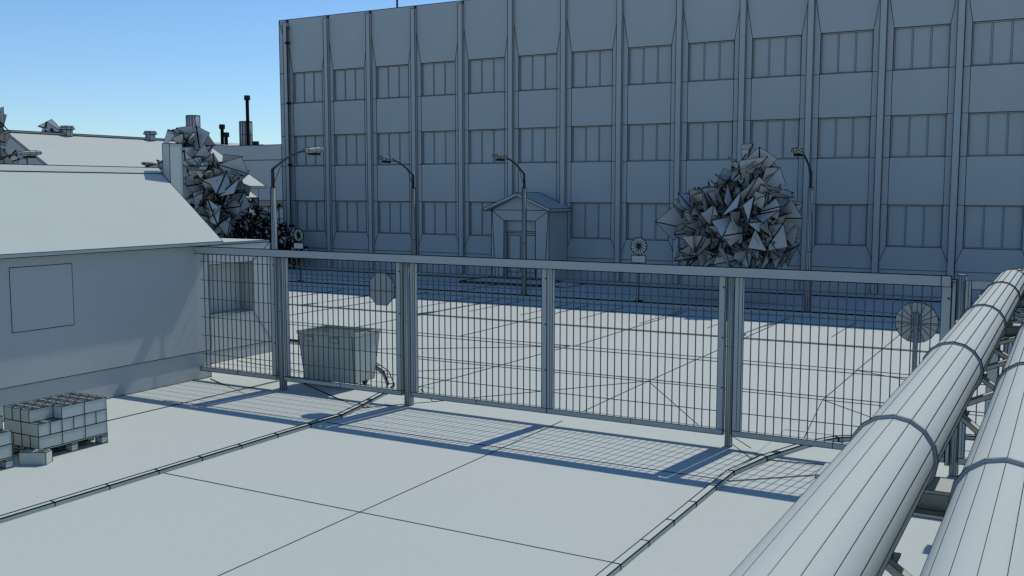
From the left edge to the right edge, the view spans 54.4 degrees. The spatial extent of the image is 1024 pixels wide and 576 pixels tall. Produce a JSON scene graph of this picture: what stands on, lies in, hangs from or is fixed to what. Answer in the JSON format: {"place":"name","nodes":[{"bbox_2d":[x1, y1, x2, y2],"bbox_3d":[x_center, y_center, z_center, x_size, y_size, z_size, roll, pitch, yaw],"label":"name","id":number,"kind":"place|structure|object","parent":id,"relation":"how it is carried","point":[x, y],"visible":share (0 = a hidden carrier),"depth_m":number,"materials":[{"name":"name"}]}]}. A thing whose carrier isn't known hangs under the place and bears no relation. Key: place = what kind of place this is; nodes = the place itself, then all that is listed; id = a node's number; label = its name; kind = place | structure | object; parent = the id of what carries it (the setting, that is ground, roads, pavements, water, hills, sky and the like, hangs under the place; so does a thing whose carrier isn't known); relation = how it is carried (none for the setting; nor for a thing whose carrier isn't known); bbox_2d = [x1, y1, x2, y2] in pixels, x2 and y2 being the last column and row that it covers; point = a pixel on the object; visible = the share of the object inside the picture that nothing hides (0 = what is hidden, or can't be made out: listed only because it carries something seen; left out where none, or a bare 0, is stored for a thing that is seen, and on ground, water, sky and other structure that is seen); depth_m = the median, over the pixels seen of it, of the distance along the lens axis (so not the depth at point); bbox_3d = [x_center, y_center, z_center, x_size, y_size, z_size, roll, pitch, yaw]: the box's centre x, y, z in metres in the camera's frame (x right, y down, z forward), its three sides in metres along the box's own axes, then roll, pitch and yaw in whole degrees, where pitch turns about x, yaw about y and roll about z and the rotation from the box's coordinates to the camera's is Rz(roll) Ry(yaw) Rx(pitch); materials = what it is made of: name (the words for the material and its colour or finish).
{"place":"outdoors","nodes":[
{"label":"outdoors","id":0,"kind":"place"},
{"bbox_2d":[0,126,265,226],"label":"gabled hall","id":1,"kind":"structure","parent":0,"point":[66,146],"depth_m":59.04,"materials":[{"name":"grey ceramic"}]},
{"bbox_2d":[0,380,369,514],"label":"yard paving","id":2,"kind":"structure","parent":0,"point":[155,428],"depth_m":16.51,"materials":[{"name":"concrete"}]},
{"bbox_2d":[0,456,13,470],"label":"wooden pallet","id":3,"kind":"object","parent":2,"relation":"on","point":[6,463],"visible":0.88,"depth_m":14.30,"materials":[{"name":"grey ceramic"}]},
{"bbox_2d":[0,444,12,458],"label":"concrete block","id":4,"kind":"object","parent":3,"relation":"on","point":[6,451],"depth_m":14.27,"materials":[{"name":"grey concrete"}]},
{"bbox_2d":[18,449,52,464],"bbox_3d":[-6.977,2.477,14.582,0.408,0.198,0.209,0,6,1],"label":"concrete block","id":5,"kind":"object","parent":2,"relation":"on","point":[35,456],"depth_m":14.49,"materials":[{"name":"grey concrete"}]},
{"bbox_2d":[12,433,107,456],"bbox_3d":[-7.045,2.405,15.445,0.812,0.175,1.211,3,6,29],"label":"wooden pallet","id":6,"kind":"object","parent":2,"relation":"on","point":[73,446],"visible":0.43,"depth_m":15.29,"materials":[{"name":"grey wood"}]},
{"bbox_2d":[21,434,29,447],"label":"concrete block","id":7,"kind":"object","parent":6,"relation":"on","point":[25,439],"depth_m":14.86,"materials":[{"name":"grey concrete"}]},
{"bbox_2d":[21,420,50,436],"bbox_3d":[-7.117,2.091,14.877,0.408,0.198,0.209,3,6,29],"label":"concrete block","id":8,"kind":"object","parent":7,"relation":"on","point":[41,428],"depth_m":14.79,"materials":[{"name":"grey concrete"}]},
{"bbox_2d":[44,417,61,433],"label":"concrete block","id":9,"kind":"object","parent":7,"relation":"on","point":[55,425],"depth_m":14.96,"materials":[{"name":"grey concrete"}]},
{"bbox_2d":[20,404,52,422],"bbox_3d":[-7.154,1.887,14.994,0.209,0.198,0.408,3,6,29],"label":"concrete block","id":10,"kind":"object","parent":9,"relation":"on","point":[36,413],"depth_m":14.91,"materials":[{"name":"grey concrete"}]},
{"bbox_2d":[30,432,62,448],"bbox_3d":[-6.980,2.277,14.934,0.209,0.198,0.408,3,6,29],"label":"concrete block","id":11,"kind":"object","parent":6,"relation":"on","point":[46,441],"depth_m":14.82,"materials":[{"name":"grey concrete"}]},
{"bbox_2d":[63,427,85,442],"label":"concrete block","id":12,"kind":"object","parent":6,"relation":"on","point":[74,434],"depth_m":15.24,"materials":[{"name":"grey concrete"}]},
{"bbox_2d":[62,417,73,431],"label":"concrete block","id":13,"kind":"object","parent":12,"relation":"on","point":[67,424],"depth_m":15.12,"materials":[{"name":"grey concrete"}]},
{"bbox_2d":[73,414,84,428],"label":"concrete block","id":14,"kind":"object","parent":12,"relation":"on","point":[79,421],"depth_m":15.30,"materials":[{"name":"grey concrete"}]},
{"bbox_2d":[53,400,84,418],"bbox_3d":[-6.784,1.862,15.243,0.209,0.198,0.408,3,6,29],"label":"concrete block","id":15,"kind":"object","parent":14,"relation":"on","point":[74,408],"depth_m":15.17,"materials":[{"name":"grey concrete"}]},
{"bbox_2d":[85,421,107,437],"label":"concrete block","id":16,"kind":"object","parent":6,"relation":"on","point":[96,429],"depth_m":15.58,"materials":[{"name":"grey concrete"}]},
{"bbox_2d":[0,0,458,144],"label":"sky","id":17,"kind":"structure","parent":0,"point":[130,68],"materials":[{"name":"blue"}]},
{"bbox_2d":[213,142,282,226],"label":"flat works building","id":18,"kind":"structure","parent":0,"point":[261,161],"depth_m":82.24,"materials":[{"name":"ceramic"}]},
{"bbox_2d":[186,115,200,127],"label":"ribbed flue","id":19,"kind":"object","parent":18,"relation":"on","point":[193,120],"visible":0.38,"depth_m":87.92,"materials":[{"name":"ceramic"}]},
{"bbox_2d":[239,121,252,144],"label":"ribbed flue","id":20,"kind":"object","parent":18,"relation":"on","point":[242,132],"visible":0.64,"depth_m":85.43,"materials":[{"name":"ceramic"}]},
{"bbox_2d":[244,95,249,144],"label":"flue pipe","id":21,"kind":"object","parent":18,"relation":"on","point":[246,98],"visible":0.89,"depth_m":84.61,"materials":[{"name":"metal"}]},
{"bbox_2d":[248,200,282,222],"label":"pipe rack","id":22,"kind":"object","parent":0,"point":[264,203],"visible":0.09,"depth_m":58.23,"materials":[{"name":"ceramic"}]},
{"bbox_2d":[0,284,1002,575],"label":"road","id":23,"kind":"structure","parent":0,"point":[422,486],"depth_m":14.54,"materials":[{"name":"concrete"}]},
{"bbox_2d":[0,107,19,163],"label":"broadleaf tree","id":24,"kind":"object","parent":23,"relation":"on","point":[4,136],"visible":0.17,"depth_m":43.84,"materials":[{"name":"ceramic"}]},
{"bbox_2d":[0,150,41,158],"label":"street lamp","id":25,"kind":"object","parent":23,"relation":"on","point":[30,154],"visible":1,"depth_m":31.55,"materials":[{"name":"metal"}]},
{"bbox_2d":[209,238,271,363],"bbox_3d":[-7.790,0.229,24.183,2.888,2.785,2.487,3,6,29],"label":"flat roofed kiosk","id":26,"kind":"object","parent":23,"relation":"on","point":[246,243],"visible":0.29,"depth_m":23.88,"materials":[{"name":"ceramic"}]},
{"bbox_2d":[209,263,241,313],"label":"window","id":27,"kind":"structure","parent":26,"relation":"in","point":[232,264],"depth_m":23.71,"materials":[{"name":"ceramic"}]},
{"bbox_2d":[270,147,324,248],"bbox_3d":[-6.119,-1.450,28.639,0.318,5.246,2.271,3,6,29],"label":"street lamp","id":28,"kind":"object","parent":23,"relation":"on","point":[309,151],"visible":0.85,"depth_m":27.67,"materials":[{"name":"metal"}]},
{"bbox_2d":[403,263,413,405],"bbox_3d":[-1.915,0.851,18.417,0.186,2.678,0.185,3,6,29],"label":"fence post","id":29,"kind":"object","parent":23,"relation":"on","point":[408,400],"visible":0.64,"depth_m":18.35,"materials":[{"name":"metal"}]},
{"bbox_2d":[409,263,546,412],"bbox_3d":[-0.616,0.825,17.626,2.827,2.510,0.102,3,6,29],"label":"fence","id":30,"kind":"object","parent":29,"relation":"attached to","point":[414,335],"visible":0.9,"depth_m":17.64,"materials":[{"name":"metal"}]},
{"bbox_2d":[194,246,951,286],"bbox_3d":[-0.333,-0.445,17.245,14.632,0.161,0.079,3,6,29],"label":"fence rail","id":31,"kind":"object","parent":29,"relation":"attached to","point":[845,276],"visible":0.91,"depth_m":16.14,"materials":[{"name":"ceramic"}]},
{"bbox_2d":[724,277,734,446],"bbox_3d":[3.385,1.146,15.443,0.132,2.677,0.132,3,6,29],"label":"fence post","id":32,"kind":"object","parent":23,"relation":"on","point":[728,440],"visible":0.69,"depth_m":15.40,"materials":[{"name":"metal"}]},
{"bbox_2d":[546,269,727,434],"bbox_3d":[1.956,0.968,16.183,3.091,2.509,0.101,3,6,29],"label":"fence","id":33,"kind":"object","parent":32,"relation":"attached to","point":[718,429],"visible":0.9,"depth_m":16.14,"materials":[{"name":"metal"}]},
{"bbox_2d":[731,278,951,462],"bbox_3d":[4.752,1.123,14.613,3.050,2.509,0.101,3,6,29],"label":"fence","id":34,"kind":"object","parent":32,"relation":"attached to","point":[739,338],"visible":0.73,"depth_m":14.86,"materials":[{"name":"metal"}]},
{"bbox_2d":[194,363,969,575],"bbox_3d":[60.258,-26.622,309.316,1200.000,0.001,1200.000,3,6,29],"label":"ground","id":35,"kind":"structure","parent":0,"point":[724,529],"depth_m":12.33,"materials":[{"name":"ceramic"}]},
{"bbox_2d":[38,119,60,132],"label":"broadleaf tree","id":36,"kind":"object","parent":35,"relation":"on","point":[51,125],"visible":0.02,"depth_m":82.17,"materials":[{"name":"ceramic"}]},
{"bbox_2d":[0,143,222,421],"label":"gabled shed","id":37,"kind":"structure","parent":35,"relation":"on","point":[101,283],"depth_m":19.11,"materials":[{"name":"ceramic"}]},
{"bbox_2d":[0,339,394,522],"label":"kerb","id":38,"kind":"structure","parent":35,"relation":"on","point":[19,513],"depth_m":14.51,"materials":[{"name":"concrete"}]},
{"bbox_2d":[147,125,250,237],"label":"broadleaf tree","id":39,"kind":"object","parent":35,"relation":"on","point":[216,192],"visible":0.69,"depth_m":44.57,"materials":[{"name":"ceramic"}]},
{"bbox_2d":[226,198,307,267],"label":"leafy shrub","id":40,"kind":"object","parent":35,"relation":"on","point":[257,226],"visible":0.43,"depth_m":50.83,"materials":[{"name":"ceramic"}]},
{"bbox_2d":[277,257,286,389],"bbox_3d":[-4.603,0.702,19.925,0.166,2.678,0.165,3,6,29],"label":"fence post","id":41,"kind":"object","parent":35,"relation":"on","point":[283,384],"visible":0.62,"depth_m":19.87,"materials":[{"name":"metal"}]},
{"bbox_2d":[200,254,278,379],"bbox_3d":[-5.631,0.545,20.440,2.134,2.512,0.104,3,6,29],"label":"fence","id":42,"kind":"object","parent":41,"relation":"attached to","point":[274,375],"visible":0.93,"depth_m":20.30,"materials":[{"name":"metal"}]},
{"bbox_2d":[281,258,403,395],"bbox_3d":[-3.288,0.676,19.126,2.893,2.511,0.103,3,6,29],"label":"fence","id":43,"kind":"object","parent":41,"relation":"attached to","point":[399,354],"visible":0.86,"depth_m":19.10,"materials":[{"name":"metal"}]},
{"bbox_2d":[370,273,394,305],"bbox_3d":[-2.438,0.021,18.692,0.592,0.608,0.046,3,6,29],"label":"stop sign","id":44,"kind":"object","parent":43,"relation":"attached to","point":[383,288],"visible":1,"depth_m":18.67,"materials":[{"name":"ceramic"}]},
{"bbox_2d":[297,325,380,383],"bbox_3d":[-3.558,1.418,20.516,1.440,1.137,0.949,3,6,25],"label":"waste bin","id":45,"kind":"object","parent":35,"relation":"on","point":[362,352],"visible":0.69,"depth_m":20.20,"materials":[{"name":"grey ceramic"}]},
{"bbox_2d":[595,434,974,575],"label":"kerb","id":46,"kind":"structure","parent":35,"relation":"on","point":[629,555],"depth_m":12.57,"materials":[{"name":"concrete"}]},
{"bbox_2d":[895,302,938,370],"bbox_3d":[6.270,1.344,15.519,0.651,2.268,0.108,3,6,29],"label":"round sign","id":47,"kind":"object","parent":35,"relation":"on","point":[916,319],"visible":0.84,"depth_m":15.44,"materials":[{"name":"metal"}]},
{"bbox_2d":[815,295,1023,575],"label":"pipe trestle","id":48,"kind":"object","parent":35,"relation":"on","point":[933,503],"visible":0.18,"depth_m":4.83,"materials":[{"name":"metal"}]},
{"bbox_2d":[729,268,1023,575],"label":"pipeline","id":49,"kind":"object","parent":48,"relation":"on","point":[850,511],"visible":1,"depth_m":3.69,"materials":[{"name":"metal"}]},
{"bbox_2d":[920,319,1023,575],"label":"pipeline","id":50,"kind":"object","parent":48,"relation":"on","point":[980,532],"visible":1,"depth_m":3.22,"materials":[{"name":"metal"}]},
{"bbox_2d":[949,274,966,476],"bbox_3d":[6.203,1.223,13.854,0.132,2.837,0.132,3,6,29],"label":"fence post","id":51,"kind":"object","parent":35,"relation":"on","point":[953,464],"visible":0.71,"depth_m":13.87,"materials":[{"name":"metal"}]},
{"bbox_2d":[944,279,957,465],"bbox_3d":[6.102,1.184,13.849,0.075,2.618,0.077,3,6,29],"label":"gate stile","id":52,"kind":"object","parent":51,"relation":"attached to","point":[952,324],"visible":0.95,"depth_m":13.74,"materials":[{"name":"metal"}]},
{"bbox_2d":[957,280,1023,464],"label":"fence","id":53,"kind":"object","parent":51,"relation":"attached to","point":[971,285],"visible":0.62,"depth_m":13.67,"materials":[{"name":"metal"}]},
{"bbox_2d":[288,265,977,303],"bbox_3d":[5.725,-0.086,40.887,90.056,0.184,2.142,3,6,29],"label":"apron","id":54,"kind":"object","parent":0,"point":[823,294],"visible":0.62,"depth_m":39.65,"materials":[{"name":"ceramic"}]},
{"bbox_2d":[279,0,1023,297],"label":"office building","id":55,"kind":"structure","parent":0,"point":[611,129],"depth_m":41.40,"materials":[{"name":"ceramic"}]},
{"bbox_2d":[294,71,321,102],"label":"window","id":56,"kind":"structure","parent":55,"relation":"in","point":[307,85],"depth_m":50.14,"materials":[{"name":"ceramic"}]},
{"bbox_2d":[295,135,323,165],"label":"window","id":57,"kind":"structure","parent":55,"relation":"in","point":[302,159],"depth_m":50.47,"materials":[{"name":"ceramic"}]},
{"bbox_2d":[297,201,324,230],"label":"window","id":58,"kind":"structure","parent":55,"relation":"in","point":[310,214],"depth_m":50.76,"materials":[{"name":"ceramic"}]},
{"bbox_2d":[335,68,363,100],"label":"window","id":59,"kind":"structure","parent":55,"relation":"in","point":[349,83],"depth_m":48.84,"materials":[{"name":"ceramic"}]},
{"bbox_2d":[336,134,364,164],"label":"window","id":60,"kind":"structure","parent":55,"relation":"in","point":[350,148],"depth_m":49.16,"materials":[{"name":"ceramic"}]},
{"bbox_2d":[337,201,365,231],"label":"window","id":61,"kind":"structure","parent":55,"relation":"in","point":[351,215],"depth_m":49.49,"materials":[{"name":"ceramic"}]},
{"bbox_2d":[377,65,407,98],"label":"window","id":62,"kind":"structure","parent":55,"relation":"in","point":[392,81],"depth_m":47.57,"materials":[{"name":"ceramic"}]},
{"bbox_2d":[378,132,408,164],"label":"window","id":63,"kind":"structure","parent":55,"relation":"in","point":[394,145],"depth_m":47.85,"materials":[{"name":"ceramic"}]},
{"bbox_2d":[379,201,409,233],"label":"window","id":64,"kind":"structure","parent":55,"relation":"in","point":[394,216],"depth_m":48.20,"materials":[{"name":"ceramic"}]},
{"bbox_2d":[422,61,454,95],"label":"window","id":65,"kind":"structure","parent":55,"relation":"in","point":[438,78],"depth_m":46.29,"materials":[{"name":"ceramic"}]},
{"bbox_2d":[423,131,454,163],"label":"window","id":66,"kind":"structure","parent":55,"relation":"in","point":[438,146],"depth_m":46.60,"materials":[{"name":"ceramic"}]},
{"bbox_2d":[423,202,455,234],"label":"window","id":67,"kind":"structure","parent":55,"relation":"in","point":[438,217],"depth_m":46.93,"materials":[{"name":"ceramic"}]},
{"bbox_2d":[470,202,494,235],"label":"window","id":68,"kind":"structure","parent":55,"relation":"in","point":[480,220],"depth_m":45.83,"materials":[{"name":"ceramic"}]},
{"bbox_2d":[469,58,503,93],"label":"window","id":69,"kind":"structure","parent":55,"relation":"in","point":[485,75],"depth_m":45.02,"materials":[{"name":"ceramic"}]},
{"bbox_2d":[470,129,503,162],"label":"window","id":70,"kind":"structure","parent":55,"relation":"in","point":[483,143],"depth_m":45.35,"materials":[{"name":"ceramic"}]},
{"bbox_2d":[520,127,555,162],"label":"window","id":71,"kind":"structure","parent":55,"relation":"in","point":[536,144],"depth_m":44.04,"materials":[{"name":"ceramic"}]},
{"bbox_2d":[520,54,556,90],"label":"window","id":72,"kind":"structure","parent":55,"relation":"in","point":[537,72],"depth_m":43.72,"materials":[{"name":"ceramic"}]},
{"bbox_2d":[572,203,610,238],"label":"window","id":73,"kind":"structure","parent":55,"relation":"in","point":[589,220],"depth_m":43.07,"materials":[{"name":"ceramic"}]},
{"bbox_2d":[572,125,611,161],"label":"window","id":74,"kind":"structure","parent":55,"relation":"in","point":[589,143],"depth_m":42.77,"materials":[{"name":"ceramic"}]},
{"bbox_2d":[573,49,611,87],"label":"window","id":75,"kind":"structure","parent":55,"relation":"in","point":[590,68],"depth_m":42.45,"materials":[{"name":"ceramic"}]},
{"bbox_2d":[627,203,668,239],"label":"window","id":76,"kind":"structure","parent":55,"relation":"in","point":[641,217],"depth_m":41.85,"materials":[{"name":"ceramic"}]},
{"bbox_2d":[628,123,669,160],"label":"window","id":77,"kind":"structure","parent":55,"relation":"in","point":[646,142],"depth_m":41.48,"materials":[{"name":"ceramic"}]},
{"bbox_2d":[629,45,670,84],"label":"window","id":78,"kind":"structure","parent":55,"relation":"in","point":[647,65],"depth_m":41.17,"materials":[{"name":"ceramic"}]},
{"bbox_2d":[687,121,732,159],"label":"window","id":79,"kind":"structure","parent":55,"relation":"in","point":[706,140],"depth_m":40.20,"materials":[{"name":"ceramic"}]},
{"bbox_2d":[689,40,733,80],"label":"window","id":80,"kind":"structure","parent":55,"relation":"in","point":[707,60],"depth_m":39.88,"materials":[{"name":"ceramic"}]},
{"bbox_2d":[751,119,798,158],"bbox_3d":[10.284,-5.802,38.911,1.909,1.534,0.067,3,6,29],"label":"window","id":81,"kind":"structure","parent":55,"relation":"in","point":[776,137],"depth_m":38.88,"materials":[{"name":"ceramic"}]},
{"bbox_2d":[752,35,801,77],"bbox_3d":[10.284,-8.946,38.599,1.909,1.534,0.067,3,6,29],"label":"window","id":82,"kind":"structure","parent":55,"relation":"in","point":[774,56],"depth_m":38.61,"materials":[{"name":"ceramic"}]},
{"bbox_2d":[815,204,866,245],"bbox_3d":[12.560,-2.411,37.957,1.909,1.554,0.067,3,6,29],"label":"window","id":83,"kind":"structure","parent":55,"relation":"in","point":[835,224],"depth_m":37.97,"materials":[{"name":"ceramic"}]},
{"bbox_2d":[818,117,869,157],"bbox_3d":[12.560,-5.675,37.634,1.909,1.534,0.067,3,6,29],"label":"window","id":84,"kind":"structure","parent":55,"relation":"in","point":[844,137],"depth_m":37.63,"materials":[{"name":"ceramic"}]},
{"bbox_2d":[820,30,872,73],"bbox_3d":[12.560,-8.820,37.322,1.909,1.534,0.067,3,6,29],"label":"window","id":85,"kind":"structure","parent":55,"relation":"in","point":[841,52],"depth_m":37.33,"materials":[{"name":"ceramic"}]},
{"bbox_2d":[887,205,942,247],"bbox_3d":[14.835,-2.285,36.680,1.908,1.554,0.067,3,6,29],"label":"window","id":86,"kind":"structure","parent":55,"relation":"in","point":[907,225],"depth_m":36.68,"materials":[{"name":"ceramic"}]},
{"bbox_2d":[890,114,946,156],"bbox_3d":[14.835,-5.549,36.357,1.908,1.534,0.067,3,6,29],"label":"window","id":87,"kind":"structure","parent":55,"relation":"in","point":[911,135],"depth_m":36.36,"materials":[{"name":"ceramic"}]},
{"bbox_2d":[893,24,950,69],"bbox_3d":[14.835,-8.693,36.045,1.909,1.534,0.067,3,6,29],"label":"window","id":88,"kind":"structure","parent":55,"relation":"in","point":[921,47],"depth_m":36.05,"materials":[{"name":"ceramic"}]},
{"bbox_2d":[963,206,1023,249],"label":"window","id":89,"kind":"structure","parent":55,"relation":"in","point":[985,227],"depth_m":35.41,"materials":[{"name":"ceramic"}]},
{"bbox_2d":[967,111,1023,155],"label":"window","id":90,"kind":"structure","parent":55,"relation":"in","point":[990,133],"depth_m":35.10,"materials":[{"name":"ceramic"}]},
{"bbox_2d":[971,19,1023,65],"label":"window","id":91,"kind":"structure","parent":55,"relation":"in","point":[1002,41],"depth_m":34.83,"materials":[{"name":"ceramic"}]},
{"bbox_2d":[289,269,1021,323],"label":"pavement","id":92,"kind":"structure","parent":0,"point":[936,307],"depth_m":36.43,"materials":[{"name":"ceramic"}]},
{"bbox_2d":[293,228,303,280],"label":"road sign","id":93,"kind":"object","parent":92,"relation":"on","point":[298,234],"visible":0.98,"depth_m":42.30,"materials":[{"name":"grey ceramic"}]},
{"bbox_2d":[378,156,415,254],"bbox_3d":[-4.378,-2.409,38.315,0.323,5.250,2.276,3,6,29],"label":"street lamp","id":94,"kind":"object","parent":92,"relation":"on","point":[385,159],"visible":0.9,"depth_m":39.09,"materials":[{"name":"metal"}]},
{"bbox_2d":[492,154,526,294],"bbox_3d":[-0.057,-2.163,35.832,0.323,5.250,2.276,3,6,29],"label":"street lamp","id":95,"kind":"object","parent":92,"relation":"on","point":[500,157],"visible":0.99,"depth_m":36.65,"materials":[{"name":"metal"}]},
{"bbox_2d":[630,237,646,300],"bbox_3d":[4.451,-0.663,34.848,0.630,2.246,0.304,3,6,29],"label":"road sign","id":96,"kind":"object","parent":92,"relation":"on","point":[638,245],"visible":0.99,"depth_m":34.73,"materials":[{"name":"grey ceramic"}]},
{"bbox_2d":[655,143,802,268],"bbox_3d":[7.485,-2.227,34.413,5.239,5.464,3.496,3,6,29],"label":"broadleaf tree","id":97,"kind":"object","parent":92,"relation":"on","point":[736,215],"visible":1,"depth_m":33.63,"materials":[{"name":"plant"}]},
{"bbox_2d":[791,147,812,311],"bbox_3d":[8.950,-1.662,30.778,0.323,5.250,2.276,3,6,29],"label":"street lamp","id":98,"kind":"object","parent":92,"relation":"on","point":[798,151],"visible":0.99,"depth_m":31.61,"materials":[{"name":"metal"}]},
{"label":"concrete block","id":99,"kind":"object","parent":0,"visible":0},
{"bbox_2d":[96,409,106,422],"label":"concrete block","id":100,"kind":"object","parent":99,"relation":"on","point":[101,415],"depth_m":15.65,"materials":[{"name":"grey concrete"}]},
{"bbox_2d":[77,396,106,413],"bbox_3d":[-6.587,1.828,15.589,0.209,0.198,0.408,3,6,29],"label":"concrete block","id":101,"kind":"object","parent":100,"relation":"on","point":[94,404],"depth_m":15.56,"materials":[{"name":"grey concrete"}]},
{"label":"concrete block","id":102,"kind":"object","parent":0,"visible":0},
{"bbox_2d":[4,419,20,433],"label":"concrete block","id":103,"kind":"object","parent":102,"relation":"on","point":[13,426],"depth_m":14.98,"materials":[{"name":"grey concrete"}]},
{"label":"concrete block","id":104,"kind":"object","parent":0,"visible":0},
{"bbox_2d":[3,401,34,419],"bbox_3d":[-7.503,1.868,15.189,0.209,0.198,0.408,3,6,29],"label":"concrete block","id":105,"kind":"object","parent":104,"relation":"on","point":[7,409],"depth_m":15.05,"materials":[{"name":"grey concrete"}]},
{"bbox_2d":[12,402,42,421],"bbox_3d":[-7.329,1.877,15.091,0.209,0.198,0.408,3,6,29],"label":"concrete block","id":106,"kind":"object","parent":104,"relation":"on","point":[15,413],"depth_m":14.96,"materials":[{"name":"grey concrete"}]},
{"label":"concrete block","id":107,"kind":"object","parent":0,"visible":0},
{"bbox_2d":[0,429,11,446],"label":"concrete block","id":108,"kind":"object","parent":107,"relation":"on","point":[5,436],"depth_m":14.26,"materials":[{"name":"grey concrete"}]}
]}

